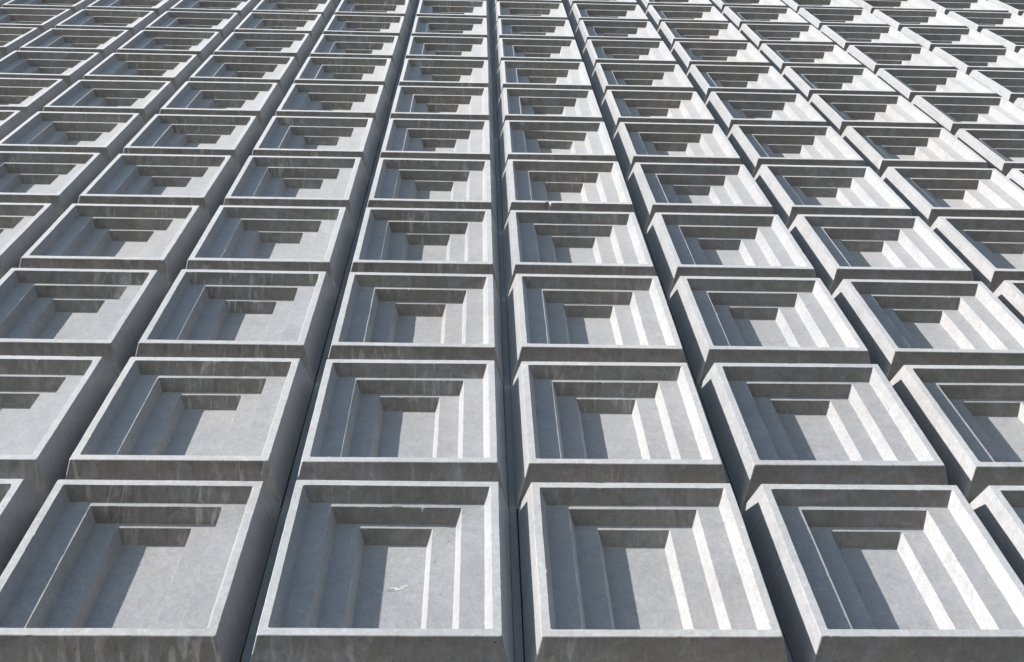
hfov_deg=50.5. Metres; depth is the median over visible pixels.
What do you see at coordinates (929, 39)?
concrete casting
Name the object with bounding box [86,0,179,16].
concrete casting
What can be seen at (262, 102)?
concrete casting
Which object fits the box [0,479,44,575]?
concrete casting
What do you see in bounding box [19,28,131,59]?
concrete casting
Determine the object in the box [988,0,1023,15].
concrete casting
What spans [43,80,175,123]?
concrete casting
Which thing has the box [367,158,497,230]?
concrete casting
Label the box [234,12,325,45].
concrete casting
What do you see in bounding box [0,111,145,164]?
concrete casting
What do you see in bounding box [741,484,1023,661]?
concrete casting
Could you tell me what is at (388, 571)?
concrete casting
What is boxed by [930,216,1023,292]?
concrete casting
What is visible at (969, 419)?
concrete casting
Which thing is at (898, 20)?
concrete casting
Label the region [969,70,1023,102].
concrete casting
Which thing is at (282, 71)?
concrete casting
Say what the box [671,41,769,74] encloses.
concrete casting
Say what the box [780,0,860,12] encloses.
concrete casting
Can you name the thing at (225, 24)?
concrete casting
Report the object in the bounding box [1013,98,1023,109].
concrete casting
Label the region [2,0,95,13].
concrete casting
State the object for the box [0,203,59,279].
concrete casting
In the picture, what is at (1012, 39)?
concrete casting
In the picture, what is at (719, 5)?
concrete casting
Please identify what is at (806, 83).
concrete casting
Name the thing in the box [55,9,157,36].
concrete casting
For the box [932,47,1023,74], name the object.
concrete casting
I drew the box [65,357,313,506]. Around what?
concrete casting
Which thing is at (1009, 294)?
concrete casting
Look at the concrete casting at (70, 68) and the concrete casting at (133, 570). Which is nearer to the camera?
the concrete casting at (133, 570)
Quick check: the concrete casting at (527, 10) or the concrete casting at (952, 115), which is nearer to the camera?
the concrete casting at (952, 115)
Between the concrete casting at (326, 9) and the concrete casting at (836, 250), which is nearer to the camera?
the concrete casting at (836, 250)
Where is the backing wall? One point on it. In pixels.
(503, 390)
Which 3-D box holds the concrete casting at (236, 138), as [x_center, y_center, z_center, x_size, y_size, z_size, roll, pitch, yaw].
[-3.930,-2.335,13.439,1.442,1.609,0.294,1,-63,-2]
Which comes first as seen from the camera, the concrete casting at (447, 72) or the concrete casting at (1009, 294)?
the concrete casting at (1009, 294)
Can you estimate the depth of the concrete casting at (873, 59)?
18.43 m
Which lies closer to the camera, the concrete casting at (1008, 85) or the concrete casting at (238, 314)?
the concrete casting at (238, 314)
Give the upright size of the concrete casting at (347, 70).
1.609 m
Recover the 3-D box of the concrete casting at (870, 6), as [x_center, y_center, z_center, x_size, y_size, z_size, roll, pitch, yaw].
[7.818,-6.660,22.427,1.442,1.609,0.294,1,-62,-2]
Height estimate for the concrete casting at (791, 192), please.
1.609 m
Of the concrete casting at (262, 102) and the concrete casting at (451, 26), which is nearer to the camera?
the concrete casting at (262, 102)
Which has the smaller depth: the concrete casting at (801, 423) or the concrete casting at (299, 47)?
the concrete casting at (801, 423)
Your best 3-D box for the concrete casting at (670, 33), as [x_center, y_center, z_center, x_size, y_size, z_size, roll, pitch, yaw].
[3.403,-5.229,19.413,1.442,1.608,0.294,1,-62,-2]
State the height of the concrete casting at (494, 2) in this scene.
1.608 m
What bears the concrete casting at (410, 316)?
on the concrete casting at (405, 420)
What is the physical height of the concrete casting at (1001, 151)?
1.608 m
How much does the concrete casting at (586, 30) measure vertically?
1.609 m
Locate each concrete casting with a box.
[0,0,10,6]
[0,7,72,32]
[0,27,41,56]
[0,51,102,87]
[0,78,67,119]
[0,110,26,140]
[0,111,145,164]
[0,151,107,215]
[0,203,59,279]
[0,268,169,376]
[0,355,117,500]
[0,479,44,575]
[0,479,280,661]
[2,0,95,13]
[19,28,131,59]
[19,203,208,288]
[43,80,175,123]
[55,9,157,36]
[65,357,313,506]
[78,154,239,222]
[83,53,201,91]
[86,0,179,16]
[116,30,222,63]
[123,114,263,171]
[135,269,337,382]
[145,11,241,40]
[159,81,283,130]
[169,0,257,20]
[186,205,355,295]
[189,55,299,96]
[213,32,313,69]
[223,155,368,229]
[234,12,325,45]
[250,480,513,661]
[252,0,335,25]
[252,116,379,177]
[275,83,389,136]
[294,57,396,100]
[297,359,507,505]
[309,34,403,73]
[323,15,408,50]
[328,272,503,385]
[333,0,340,8]
[334,0,413,29]
[350,207,500,297]
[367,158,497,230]
[379,118,495,178]
[388,86,493,134]
[398,59,492,102]
[403,36,491,72]
[410,0,416,12]
[411,16,490,50]
[416,0,489,28]
[469,0,489,13]
[492,0,561,14]
[493,1,567,32]
[494,18,574,52]
[494,38,581,76]
[496,60,591,104]
[497,88,602,137]
[499,120,616,178]
[501,159,633,229]
[503,210,654,297]
[507,274,685,384]
[511,361,725,508]
[518,482,787,661]
[563,0,636,16]
[569,3,648,33]
[575,20,661,53]
[582,39,676,78]
[590,63,693,105]
[600,90,714,140]
[612,122,740,181]
[626,162,773,233]
[636,0,712,13]
[645,5,728,30]
[645,212,815,298]
[657,21,747,51]
[667,276,870,386]
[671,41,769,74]
[686,64,795,103]
[698,363,947,509]
[705,92,826,136]
[709,0,786,13]
[722,6,808,30]
[727,124,864,177]
[739,24,833,49]
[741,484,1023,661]
[754,164,911,228]
[758,43,862,73]
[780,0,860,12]
[781,66,896,101]
[788,214,973,294]
[797,8,887,30]
[808,94,937,135]
[820,25,918,51]
[832,279,1023,381]
[841,126,987,177]
[846,45,954,74]
[851,0,934,13]
[872,9,966,31]
[876,68,996,102]
[881,167,1023,226]
[890,365,1023,503]
[900,27,1003,51]
[911,95,1023,135]
[919,0,1008,14]
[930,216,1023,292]
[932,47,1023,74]
[947,11,1023,32]
[954,129,1023,176]
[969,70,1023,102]
[970,485,1023,584]
[980,29,1023,52]
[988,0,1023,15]
[994,280,1023,323]
[1006,168,1023,190]
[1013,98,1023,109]
[1018,48,1023,55]
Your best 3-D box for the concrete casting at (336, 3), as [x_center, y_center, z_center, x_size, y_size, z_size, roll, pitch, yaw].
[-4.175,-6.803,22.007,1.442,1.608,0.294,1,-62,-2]
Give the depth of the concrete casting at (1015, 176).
12.78 m
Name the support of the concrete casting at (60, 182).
on the concrete casting at (24, 227)
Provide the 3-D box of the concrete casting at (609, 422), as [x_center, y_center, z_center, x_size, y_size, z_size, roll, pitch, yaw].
[0.733,0.691,7.887,1.442,1.609,0.294,1,-63,-2]
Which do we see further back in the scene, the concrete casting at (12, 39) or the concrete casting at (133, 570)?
the concrete casting at (12, 39)
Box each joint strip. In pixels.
[241,0,419,661]
[489,0,523,661]
[562,1,792,661]
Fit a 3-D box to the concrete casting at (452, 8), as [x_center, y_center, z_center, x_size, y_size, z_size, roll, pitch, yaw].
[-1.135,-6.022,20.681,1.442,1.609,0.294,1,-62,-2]
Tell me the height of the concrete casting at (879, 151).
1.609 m
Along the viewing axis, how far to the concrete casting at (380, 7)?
21.04 m
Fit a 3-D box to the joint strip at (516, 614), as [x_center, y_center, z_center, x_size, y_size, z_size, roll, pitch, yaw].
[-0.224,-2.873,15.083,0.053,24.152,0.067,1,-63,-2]
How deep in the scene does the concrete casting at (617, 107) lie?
15.41 m
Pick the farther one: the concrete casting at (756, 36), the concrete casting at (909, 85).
the concrete casting at (756, 36)
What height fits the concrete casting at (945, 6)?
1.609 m
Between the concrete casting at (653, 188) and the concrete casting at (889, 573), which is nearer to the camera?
the concrete casting at (889, 573)
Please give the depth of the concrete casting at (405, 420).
7.88 m
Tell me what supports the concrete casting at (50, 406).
on the concrete casting at (22, 501)
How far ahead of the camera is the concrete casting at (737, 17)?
21.31 m
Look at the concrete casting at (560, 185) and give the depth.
12.40 m
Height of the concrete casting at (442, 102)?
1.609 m
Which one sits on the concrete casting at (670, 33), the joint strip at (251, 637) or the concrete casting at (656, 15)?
the concrete casting at (656, 15)
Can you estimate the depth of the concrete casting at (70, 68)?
16.58 m
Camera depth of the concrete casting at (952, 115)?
15.57 m
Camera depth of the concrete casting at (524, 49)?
18.30 m
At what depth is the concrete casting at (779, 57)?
18.41 m
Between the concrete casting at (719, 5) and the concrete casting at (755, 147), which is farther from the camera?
the concrete casting at (719, 5)
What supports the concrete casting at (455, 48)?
on the concrete casting at (447, 72)
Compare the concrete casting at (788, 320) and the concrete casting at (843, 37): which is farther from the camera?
the concrete casting at (843, 37)
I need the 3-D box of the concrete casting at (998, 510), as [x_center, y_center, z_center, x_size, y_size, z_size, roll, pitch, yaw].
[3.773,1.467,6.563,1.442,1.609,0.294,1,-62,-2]
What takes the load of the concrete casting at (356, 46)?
on the concrete casting at (347, 70)
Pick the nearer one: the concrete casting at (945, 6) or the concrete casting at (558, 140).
the concrete casting at (558, 140)
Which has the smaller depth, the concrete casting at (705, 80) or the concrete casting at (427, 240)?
the concrete casting at (427, 240)
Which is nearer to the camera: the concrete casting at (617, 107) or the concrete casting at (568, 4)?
the concrete casting at (617, 107)
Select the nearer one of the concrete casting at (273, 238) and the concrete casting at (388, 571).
the concrete casting at (388, 571)
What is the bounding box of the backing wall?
[239,0,793,661]
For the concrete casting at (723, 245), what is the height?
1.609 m
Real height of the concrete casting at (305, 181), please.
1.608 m
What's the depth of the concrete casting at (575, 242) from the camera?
10.92 m
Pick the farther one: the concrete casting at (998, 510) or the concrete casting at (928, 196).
the concrete casting at (928, 196)
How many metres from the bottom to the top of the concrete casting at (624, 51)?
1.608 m
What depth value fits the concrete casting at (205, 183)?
12.21 m
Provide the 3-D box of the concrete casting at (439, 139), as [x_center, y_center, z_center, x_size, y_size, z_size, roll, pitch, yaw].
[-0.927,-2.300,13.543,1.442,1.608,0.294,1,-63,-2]
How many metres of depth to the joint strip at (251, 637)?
8.04 m
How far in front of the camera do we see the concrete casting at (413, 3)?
21.71 m
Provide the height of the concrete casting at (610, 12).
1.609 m
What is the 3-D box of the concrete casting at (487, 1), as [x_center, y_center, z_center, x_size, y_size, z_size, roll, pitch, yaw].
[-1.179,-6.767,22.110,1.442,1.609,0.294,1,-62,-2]
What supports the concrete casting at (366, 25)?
on the concrete casting at (356, 46)
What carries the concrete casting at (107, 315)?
on the concrete casting at (50, 406)
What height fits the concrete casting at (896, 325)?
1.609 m
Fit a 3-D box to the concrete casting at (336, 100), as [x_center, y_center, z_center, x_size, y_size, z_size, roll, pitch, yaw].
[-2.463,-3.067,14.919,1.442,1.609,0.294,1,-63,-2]
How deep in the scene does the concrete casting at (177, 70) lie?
16.56 m
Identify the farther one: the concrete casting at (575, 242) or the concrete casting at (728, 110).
the concrete casting at (728, 110)
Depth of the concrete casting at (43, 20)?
19.44 m
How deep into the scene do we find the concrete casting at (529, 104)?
15.39 m
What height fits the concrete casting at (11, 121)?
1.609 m
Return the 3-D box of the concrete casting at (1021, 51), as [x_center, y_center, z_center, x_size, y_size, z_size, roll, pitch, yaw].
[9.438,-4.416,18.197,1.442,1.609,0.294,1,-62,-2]
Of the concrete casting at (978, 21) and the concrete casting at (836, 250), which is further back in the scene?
the concrete casting at (978, 21)
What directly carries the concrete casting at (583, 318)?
on the concrete casting at (609, 422)
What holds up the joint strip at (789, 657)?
attached to the backing wall
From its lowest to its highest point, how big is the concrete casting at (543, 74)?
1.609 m
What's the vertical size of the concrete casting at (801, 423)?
1.609 m
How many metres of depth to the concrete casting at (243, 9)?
20.65 m
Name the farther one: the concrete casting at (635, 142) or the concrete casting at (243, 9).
the concrete casting at (243, 9)
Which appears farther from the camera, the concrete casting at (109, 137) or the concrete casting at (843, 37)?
the concrete casting at (843, 37)
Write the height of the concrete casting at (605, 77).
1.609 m
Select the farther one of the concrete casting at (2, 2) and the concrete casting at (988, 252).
the concrete casting at (2, 2)
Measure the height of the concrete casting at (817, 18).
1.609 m
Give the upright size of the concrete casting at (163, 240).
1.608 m
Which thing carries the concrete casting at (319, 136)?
on the concrete casting at (305, 181)
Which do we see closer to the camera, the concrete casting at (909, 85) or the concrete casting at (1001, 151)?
the concrete casting at (1001, 151)
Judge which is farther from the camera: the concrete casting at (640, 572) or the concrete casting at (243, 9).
the concrete casting at (243, 9)
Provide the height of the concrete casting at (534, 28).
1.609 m
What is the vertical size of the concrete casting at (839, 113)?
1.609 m
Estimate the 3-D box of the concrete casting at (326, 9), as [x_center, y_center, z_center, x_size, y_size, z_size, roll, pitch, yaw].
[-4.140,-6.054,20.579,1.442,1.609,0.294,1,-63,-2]
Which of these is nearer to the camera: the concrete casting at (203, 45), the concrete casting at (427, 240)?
the concrete casting at (427, 240)
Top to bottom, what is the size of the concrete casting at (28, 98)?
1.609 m
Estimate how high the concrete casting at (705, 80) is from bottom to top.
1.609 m
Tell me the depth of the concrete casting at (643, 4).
21.80 m

